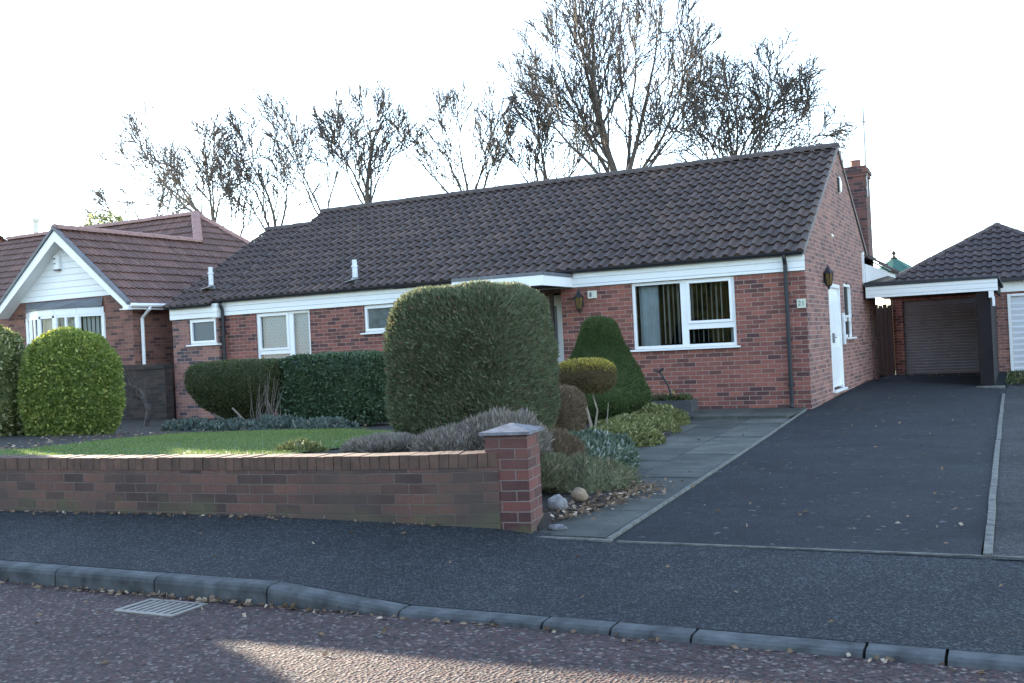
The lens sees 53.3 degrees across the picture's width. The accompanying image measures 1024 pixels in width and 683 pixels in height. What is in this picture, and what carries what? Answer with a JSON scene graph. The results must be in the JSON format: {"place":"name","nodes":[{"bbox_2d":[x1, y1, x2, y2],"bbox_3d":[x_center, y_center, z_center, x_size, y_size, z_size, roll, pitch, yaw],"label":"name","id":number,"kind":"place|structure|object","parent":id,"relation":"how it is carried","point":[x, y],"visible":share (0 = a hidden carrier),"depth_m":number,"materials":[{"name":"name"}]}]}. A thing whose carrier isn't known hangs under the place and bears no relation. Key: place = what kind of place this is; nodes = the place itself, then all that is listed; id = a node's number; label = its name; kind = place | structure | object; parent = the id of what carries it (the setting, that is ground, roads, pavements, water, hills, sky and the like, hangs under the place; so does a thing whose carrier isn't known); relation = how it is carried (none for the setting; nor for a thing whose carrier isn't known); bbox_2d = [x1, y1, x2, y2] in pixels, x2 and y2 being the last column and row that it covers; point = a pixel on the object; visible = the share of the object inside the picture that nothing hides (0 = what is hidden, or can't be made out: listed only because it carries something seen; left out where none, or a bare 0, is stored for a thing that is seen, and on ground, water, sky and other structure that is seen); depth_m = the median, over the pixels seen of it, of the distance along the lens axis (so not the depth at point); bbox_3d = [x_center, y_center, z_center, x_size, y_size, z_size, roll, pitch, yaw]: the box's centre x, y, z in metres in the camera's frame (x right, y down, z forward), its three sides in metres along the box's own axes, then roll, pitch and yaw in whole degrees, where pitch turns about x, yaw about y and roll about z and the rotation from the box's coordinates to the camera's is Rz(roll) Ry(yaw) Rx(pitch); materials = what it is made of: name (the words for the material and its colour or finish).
{"place":"outdoors","nodes":[
{"label":"outdoors","id":0,"kind":"place"},
{"bbox_2d":[0,235,5,242],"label":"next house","id":1,"kind":"structure","parent":0,"point":[2,239],"depth_m":41.66,"materials":[{"name":"brown tile"}]},
{"bbox_2d":[0,428,392,454],"bbox_3d":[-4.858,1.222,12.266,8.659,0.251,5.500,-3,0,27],"label":"lawn","id":2,"kind":"structure","parent":0,"point":[189,447],"depth_m":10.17,"materials":[{"name":"plant"}]},
{"bbox_2d":[0,415,794,529],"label":"garden soil","id":3,"kind":"structure","parent":0,"point":[136,426],"depth_m":13.44,"materials":[{"name":"brown soil"}]},
{"bbox_2d":[0,324,26,435],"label":"variegated shrub","id":4,"kind":"object","parent":3,"relation":"on","point":[12,347],"visible":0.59,"depth_m":15.63,"materials":[{"name":"green plant"}]},
{"bbox_2d":[16,326,126,435],"bbox_3d":[-6.765,0.734,15.683,1.525,1.989,1.475,-3,0,27],"label":"round bush","id":5,"kind":"object","parent":3,"relation":"on","point":[71,380],"visible":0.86,"depth_m":15.19,"materials":[{"name":"green plant"}]},
{"bbox_2d":[124,366,152,425],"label":"dead shrub","id":6,"kind":"object","parent":3,"relation":"on","point":[145,401],"visible":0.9,"depth_m":20.13,"materials":[{"name":"brown plant"}]},
{"bbox_2d":[159,416,209,430],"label":"ground plant","id":7,"kind":"object","parent":3,"relation":"on","point":[183,424],"visible":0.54,"depth_m":17.01,"materials":[{"name":"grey plant"}]},
{"bbox_2d":[191,416,251,430],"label":"ground plant","id":8,"kind":"object","parent":3,"relation":"on","point":[230,424],"visible":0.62,"depth_m":16.42,"materials":[{"name":"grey plant"}]},
{"bbox_2d":[184,357,289,419],"bbox_3d":[-4.651,0.934,17.646,2.065,1.307,1.075,-3,0,27],"label":"box hedge","id":9,"kind":"object","parent":3,"relation":"on","point":[220,389],"visible":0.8,"depth_m":17.24,"materials":[{"name":"green plant"}]},
{"bbox_2d":[249,371,283,420],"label":"bare twigs","id":10,"kind":"object","parent":3,"relation":"on","point":[266,390],"visible":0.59,"depth_m":16.80,"materials":[{"name":"brown plant"}]},
{"bbox_2d":[239,412,304,430],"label":"ground plant","id":11,"kind":"object","parent":3,"relation":"on","point":[272,422],"visible":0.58,"depth_m":15.98,"materials":[{"name":"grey plant"}]},
{"bbox_2d":[274,437,330,452],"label":"creeping plant","id":12,"kind":"object","parent":3,"relation":"on","point":[299,444],"visible":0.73,"depth_m":8.94,"materials":[{"name":"green plant"}]},
{"bbox_2d":[286,415,361,429],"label":"ground plant","id":13,"kind":"object","parent":3,"relation":"on","point":[336,422],"visible":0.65,"depth_m":15.39,"materials":[{"name":"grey plant"}]},
{"bbox_2d":[275,349,395,425],"bbox_3d":[-2.914,0.781,17.102,2.149,1.281,1.131,-3,0,27],"label":"holly hedge","id":14,"kind":"object","parent":3,"relation":"on","point":[350,386],"visible":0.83,"depth_m":16.59,"materials":[{"name":"green plant"}]},
{"bbox_2d":[339,431,416,452],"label":"heather","id":15,"kind":"object","parent":3,"relation":"on","point":[388,442],"visible":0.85,"depth_m":8.75,"materials":[{"name":"grey plant"}]},
{"bbox_2d":[407,422,484,451],"bbox_3d":[-0.449,0.849,8.634,0.868,0.361,0.876,-3,0,27],"label":"heather","id":16,"kind":"object","parent":3,"relation":"on","point":[446,438],"visible":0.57,"depth_m":8.36,"materials":[{"name":"grey plant"}]},
{"bbox_2d":[382,279,561,435],"bbox_3d":[-0.401,0.269,10.682,1.630,1.790,1.548,-3,0,27],"label":"clipped conifer","id":17,"kind":"object","parent":3,"relation":"on","point":[457,353],"visible":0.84,"depth_m":10.11,"materials":[{"name":"green plant"}]},
{"bbox_2d":[454,406,555,455],"bbox_3d":[-0.109,0.854,8.648,0.957,0.643,0.956,-3,0,27],"label":"heather","id":18,"kind":"object","parent":3,"relation":"on","point":[485,421],"visible":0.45,"depth_m":8.51,"materials":[{"name":"grey plant"}]},
{"bbox_2d":[479,423,543,533],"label":"gate pier","id":19,"kind":"structure","parent":3,"relation":"on","point":[515,447],"depth_m":7.25,"materials":[{"name":"brick"}]},
{"bbox_2d":[540,450,574,490],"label":"heather","id":20,"kind":"object","parent":3,"relation":"on","point":[556,468],"visible":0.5,"depth_m":8.46,"materials":[{"name":"green plant"}]},
{"bbox_2d":[547,494,567,509],"bbox_3d":[0.353,1.251,7.852,0.168,0.148,0.140,-3,0,27],"label":"rock","id":21,"kind":"object","parent":3,"relation":"on","point":[560,500],"visible":0.77,"depth_m":7.81,"materials":[{"name":"grey stone"}]},
{"bbox_2d":[544,426,588,457],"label":"heather","id":22,"kind":"object","parent":3,"relation":"on","point":[565,442],"visible":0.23,"depth_m":9.52,"materials":[{"name":"brown plant"}]},
{"bbox_2d":[552,384,587,431],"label":"brown shrub","id":23,"kind":"object","parent":3,"relation":"on","point":[572,413],"visible":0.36,"depth_m":11.87,"materials":[{"name":"brown plant"}]},
{"bbox_2d":[571,487,588,501],"bbox_3d":[0.535,1.221,8.131,0.143,0.122,0.113,-3,0,27],"label":"rock","id":24,"kind":"object","parent":3,"relation":"on","point":[578,494],"visible":1,"depth_m":8.10,"materials":[{"name":"beige stone"}]},
{"bbox_2d":[558,357,617,426],"bbox_3d":[0.989,0.736,13.575,0.845,1.069,0.810,-3,0,27],"label":"topiary shrub","id":25,"kind":"object","parent":3,"relation":"on","point":[590,375],"visible":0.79,"depth_m":13.30,"materials":[{"name":"green plant"}]},
{"bbox_2d":[542,451,643,493],"bbox_3d":[0.664,1.231,9.045,0.957,0.525,1.144,-3,0,27],"label":"creeping plant","id":26,"kind":"object","parent":3,"relation":"on","point":[593,475],"visible":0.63,"depth_m":8.74,"materials":[{"name":"green plant"}]},
{"bbox_2d":[567,428,636,448],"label":"creeping plant","id":27,"kind":"object","parent":3,"relation":"on","point":[600,433],"visible":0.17,"depth_m":11.41,"materials":[{"name":"green plant"}]},
{"bbox_2d":[577,435,641,467],"bbox_3d":[0.830,1.217,10.577,1.005,0.472,1.254,-3,0,27],"label":"creeping plant","id":28,"kind":"object","parent":3,"relation":"on","point":[604,448],"visible":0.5,"depth_m":10.39,"materials":[{"name":"green plant"}]},
{"bbox_2d":[568,315,652,422],"bbox_3d":[1.391,0.440,15.825,1.526,1.717,1.510,-3,0,27],"label":"cone conifer","id":29,"kind":"object","parent":3,"relation":"on","point":[598,336],"visible":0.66,"depth_m":15.46,"materials":[{"name":"green plant"}]},
{"bbox_2d":[584,421,665,446],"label":"creeping plant","id":30,"kind":"object","parent":3,"relation":"on","point":[641,434],"visible":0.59,"depth_m":12.60,"materials":[{"name":"green plant"}]},
{"bbox_2d":[592,412,682,432],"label":"creeping plant","id":31,"kind":"object","parent":3,"relation":"on","point":[662,422],"visible":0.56,"depth_m":14.02,"materials":[{"name":"green plant"}]},
{"bbox_2d":[630,402,690,425],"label":"creeping plant","id":32,"kind":"object","parent":3,"relation":"on","point":[681,416],"visible":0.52,"depth_m":15.08,"materials":[{"name":"green plant"}]},
{"bbox_2d":[0,511,1023,654],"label":"pavement","id":33,"kind":"structure","parent":0,"point":[965,604],"depth_m":6.11,"materials":[{"name":"grey asphalt"}]},
{"bbox_2d":[617,540,1023,557],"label":"threshold strip","id":34,"kind":"object","parent":33,"relation":"on","point":[794,548],"visible":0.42,"depth_m":6.32,"materials":[{"name":"concrete"}]},
{"bbox_2d":[0,582,1023,682],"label":"road","id":35,"kind":"structure","parent":0,"point":[68,639],"depth_m":5.01,"materials":[{"name":"grey asphalt"}]},
{"bbox_2d":[113,598,207,617],"bbox_3d":[-2.118,1.617,6.151,0.476,0.036,0.300,-3,0,27],"label":"drain grate","id":36,"kind":"object","parent":35,"relation":"on","point":[164,608],"visible":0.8,"depth_m":6.14,"materials":[{"name":"metal"}]},
{"bbox_2d":[0,372,1002,681],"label":"fallen leaves","id":37,"kind":"object","parent":35,"relation":"on","point":[566,514],"visible":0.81,"depth_m":7.63,"materials":[{"name":"brown plant"}]},
{"bbox_2d":[0,0,1023,306],"label":"sky","id":38,"kind":"structure","parent":0,"point":[938,84],"materials":[{"name":"white"}]},
{"bbox_2d":[5,524,1023,665],"bbox_3d":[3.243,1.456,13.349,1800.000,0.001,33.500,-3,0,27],"label":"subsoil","id":39,"kind":"structure","parent":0,"point":[867,643],"depth_m":6.00,"materials":[{"name":"soil"}]},
{"bbox_2d":[115,363,173,419],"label":"dividing wall","id":40,"kind":"structure","parent":39,"relation":"on","point":[159,379],"depth_m":22.73,"materials":[{"name":"brick"}]},
{"bbox_2d":[0,450,500,528],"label":"garden wall","id":41,"kind":"structure","parent":39,"relation":"on","point":[451,488],"depth_m":7.78,"materials":[{"name":"brick"}]},
{"bbox_2d":[0,560,1023,672],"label":"kerb","id":42,"kind":"structure","parent":39,"relation":"on","point":[257,591],"depth_m":5.65,"materials":[{"name":"concrete"}]},
{"bbox_2d":[538,409,806,541],"bbox_3d":[2.719,1.326,11.732,0.620,0.296,10.551,-3,0,26],"label":"path edging","id":43,"kind":"object","parent":39,"relation":"on","point":[610,538],"visible":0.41,"depth_m":8.31,"materials":[{"name":"concrete"}]},
{"bbox_2d":[983,393,1004,555],"bbox_3d":[5.989,1.199,12.519,0.059,0.234,14.695,-3,0,26],"label":"drive edging","id":44,"kind":"object","parent":39,"relation":"on","point":[989,537],"visible":0.73,"depth_m":7.98,"materials":[{"name":"concrete"}]},
{"bbox_2d":[537,407,806,538],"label":"path","id":45,"kind":"structure","parent":0,"point":[675,458],"depth_m":11.36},
{"bbox_2d":[547,524,567,529],"bbox_3d":[0.328,1.341,7.345,0.167,0.058,0.069,-3,0,27],"label":"stone","id":46,"kind":"object","parent":45,"relation":"on","point":[556,526],"visible":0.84,"depth_m":7.32,"materials":[{"name":"grey stone"}]},
{"bbox_2d":[651,367,697,412],"bbox_3d":[2.638,0.805,17.110,0.840,0.754,0.400,-3,0,27],"label":"trough planter","id":47,"kind":"object","parent":45,"relation":"on","point":[686,402],"visible":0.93,"depth_m":16.96,"materials":[{"name":"stone"}]},
{"bbox_2d":[613,372,1008,558],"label":"driveway","id":48,"kind":"structure","parent":0,"point":[891,479],"depth_m":9.10,"materials":[{"name":"grey asphalt"}]},
{"bbox_2d":[864,276,1004,388],"bbox_3d":[10.171,-0.192,24.189,2.710,2.430,5.750,-3,0,27],"label":"carport","id":49,"kind":"object","parent":48,"relation":"on","point":[984,289],"visible":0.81,"depth_m":21.73,"materials":[{"name":"wood"}]},
{"bbox_2d":[993,382,1023,559],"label":"neighbour driveway","id":50,"kind":"structure","parent":0,"point":[1009,531],"depth_m":8.58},
{"bbox_2d":[1004,369,1023,384],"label":"weeds","id":51,"kind":"object","parent":50,"relation":"on","point":[1016,376],"visible":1,"depth_m":23.05,"materials":[{"name":"green plant"}]},
{"label":"back yard","id":52,"kind":"structure","parent":0,"visible":0},
{"bbox_2d":[0,210,250,417],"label":"neighbour bungalow","id":53,"kind":"object","parent":52,"relation":"on","point":[118,285],"visible":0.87,"depth_m":24.25,"materials":[{"name":"brick"}]},
{"bbox_2d":[26,306,105,344],"bbox_3d":[-10.659,-0.015,23.997,2.659,1.475,0.661,-3,0,27],"label":"bow window","id":54,"kind":"structure","parent":53,"relation":"in","point":[38,322],"depth_m":23.69,"materials":[{"name":"white plastic"}]},
{"bbox_2d":[213,157,263,236],"bbox_3d":[-10.017,-2.356,37.675,2.644,8.872,1.241,-3,0,44],"label":"bare tree","id":55,"kind":"object","parent":52,"relation":"on","point":[229,193],"visible":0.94,"depth_m":37.69,"materials":[{"name":"brown plant"}]},
{"bbox_2d":[162,108,898,418],"bbox_3d":[0.405,-1.689,22.853,14.584,6.650,9.765,-3,0,27],"label":"bungalow","id":56,"kind":"object","parent":52,"relation":"on","point":[735,281],"visible":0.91,"depth_m":20.17,"materials":[{"name":"brick"}]},
{"bbox_2d":[186,318,221,346],"bbox_3d":[-6.780,-0.205,22.405,0.910,0.598,0.160,-3,0,27],"label":"window","id":57,"kind":"structure","parent":56,"relation":"in","point":[202,331],"depth_m":22.43,"materials":[{"name":"white plastic"}]},
{"bbox_2d":[256,310,310,358],"bbox_3d":[-4.803,0.052,21.642,1.440,1.378,0.118,-3,0,27],"label":"window","id":58,"kind":"structure","parent":56,"relation":"in","point":[286,333],"depth_m":21.71,"materials":[{"name":"white plastic"}]},
{"bbox_2d":[360,303,394,334],"bbox_3d":[-2.450,-0.464,20.392,1.330,0.590,0.160,-3,0,27],"label":"window","id":59,"kind":"structure","parent":56,"relation":"in","point":[376,316],"depth_m":20.56,"materials":[{"name":"white plastic"}]},
{"bbox_2d":[544,295,563,363],"bbox_3d":[0.678,0.175,20.105,0.970,2.133,0.075,-3,0,27],"label":"front door","id":60,"kind":"structure","parent":56,"relation":"in","point":[557,298],"depth_m":19.96,"materials":[{"name":"white plastic"}]},
{"bbox_2d":[630,276,740,351],"bbox_3d":[3.009,-0.468,17.754,1.960,1.217,0.350,-3,0,27],"label":"window","id":61,"kind":"structure","parent":56,"relation":"in","point":[648,291],"depth_m":17.79,"materials":[{"name":"white plastic"}]},
{"bbox_2d":[828,284,847,392],"bbox_3d":[6.093,-0.076,19.161,0.164,2.014,1.340,-3,0,27],"label":"side door","id":62,"kind":"structure","parent":56,"relation":"in","point":[834,291],"depth_m":19.27,"materials":[{"name":"white plastic"}]},
{"bbox_2d":[843,283,856,338],"bbox_3d":[6.796,-0.617,20.661,0.160,1.129,1.150,-3,0,27],"label":"window","id":63,"kind":"structure","parent":56,"relation":"in","point":[849,315],"depth_m":21.04,"materials":[{"name":"white plastic"}]},
{"bbox_2d":[876,300,895,377],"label":"side gate","id":64,"kind":"structure","parent":52,"relation":"on","point":[885,334],"depth_m":27.40,"materials":[{"name":"brown wood"}]},
{"label":"ground","id":65,"kind":"structure","parent":0,"visible":0},
{"bbox_2d":[78,210,125,225],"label":"ivy bush","id":66,"kind":"object","parent":65,"relation":"on","point":[102,219],"visible":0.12,"depth_m":45.54,"materials":[{"name":"green plant"}]},
{"bbox_2d":[79,165,198,221],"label":"bare tree","id":67,"kind":"object","parent":65,"relation":"on","point":[99,197],"visible":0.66,"depth_m":47.81,"materials":[{"name":"brown plant"}]},
{"bbox_2d":[92,95,259,221],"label":"bare tree","id":68,"kind":"object","parent":65,"relation":"on","point":[177,164],"visible":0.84,"depth_m":40.72,"materials":[{"name":"brown plant"}]},
{"bbox_2d":[201,102,330,228],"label":"bare tree","id":69,"kind":"object","parent":65,"relation":"on","point":[260,175],"visible":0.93,"depth_m":40.07,"materials":[{"name":"brown plant"}]},
{"bbox_2d":[231,79,377,214],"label":"bare tree","id":70,"kind":"object","parent":65,"relation":"on","point":[274,112],"visible":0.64,"depth_m":43.09,"materials":[{"name":"brown plant"}]},
{"bbox_2d":[301,72,428,203],"bbox_3d":[-5.481,-4.439,40.010,5.525,12.604,3.271,-3,0,27],"label":"bare tree","id":71,"kind":"object","parent":65,"relation":"on","point":[370,169],"visible":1,"depth_m":39.90,"materials":[{"name":"brown plant"}]},
{"bbox_2d":[383,74,523,192],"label":"bare tree","id":72,"kind":"object","parent":65,"relation":"on","point":[447,98],"visible":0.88,"depth_m":42.00,"materials":[{"name":"brown plant"}]},
{"bbox_2d":[469,71,612,181],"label":"bare tree","id":73,"kind":"object","parent":65,"relation":"on","point":[528,113],"visible":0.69,"depth_m":40.05,"materials":[{"name":"brown plant"}]},
{"bbox_2d":[489,0,733,173],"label":"bare tree","id":74,"kind":"object","parent":65,"relation":"on","point":[590,68],"visible":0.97,"depth_m":35.90,"materials":[{"name":"brown plant"}]},
{"bbox_2d":[643,22,860,163],"bbox_3d":[8.138,-4.458,34.376,7.170,11.255,4.471,-3,0,27],"label":"bare tree","id":75,"kind":"object","parent":65,"relation":"on","point":[793,85],"visible":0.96,"depth_m":33.73,"materials":[{"name":"brown plant"}]},
{"bbox_2d":[879,251,911,369],"bbox_3d":[13.159,-1.095,34.899,2.864,4.040,2.864,-3,0,-41],"label":"gazebo","id":76,"kind":"object","parent":65,"relation":"on","point":[894,262],"visible":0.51,"depth_m":34.51,"materials":[{"name":"green metal"}]},
{"bbox_2d":[883,222,1023,374],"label":"garage block","id":77,"kind":"structure","parent":65,"relation":"on","point":[935,335],"depth_m":26.94,"materials":[{"name":"brick"}]},
{"bbox_2d":[902,297,979,373],"bbox_3d":[11.413,-0.150,26.907,2.000,1.970,0.020,-3,0,27],"label":"garage door","id":78,"kind":"structure","parent":77,"relation":"in","point":[941,335],"depth_m":26.94,"materials":[{"name":"brown metal"}]},
{"bbox_2d":[1007,293,1023,371],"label":"garage door","id":79,"kind":"structure","parent":77,"relation":"in","point":[1015,302],"depth_m":26.13,"materials":[{"name":"white plastic"}]}
]}

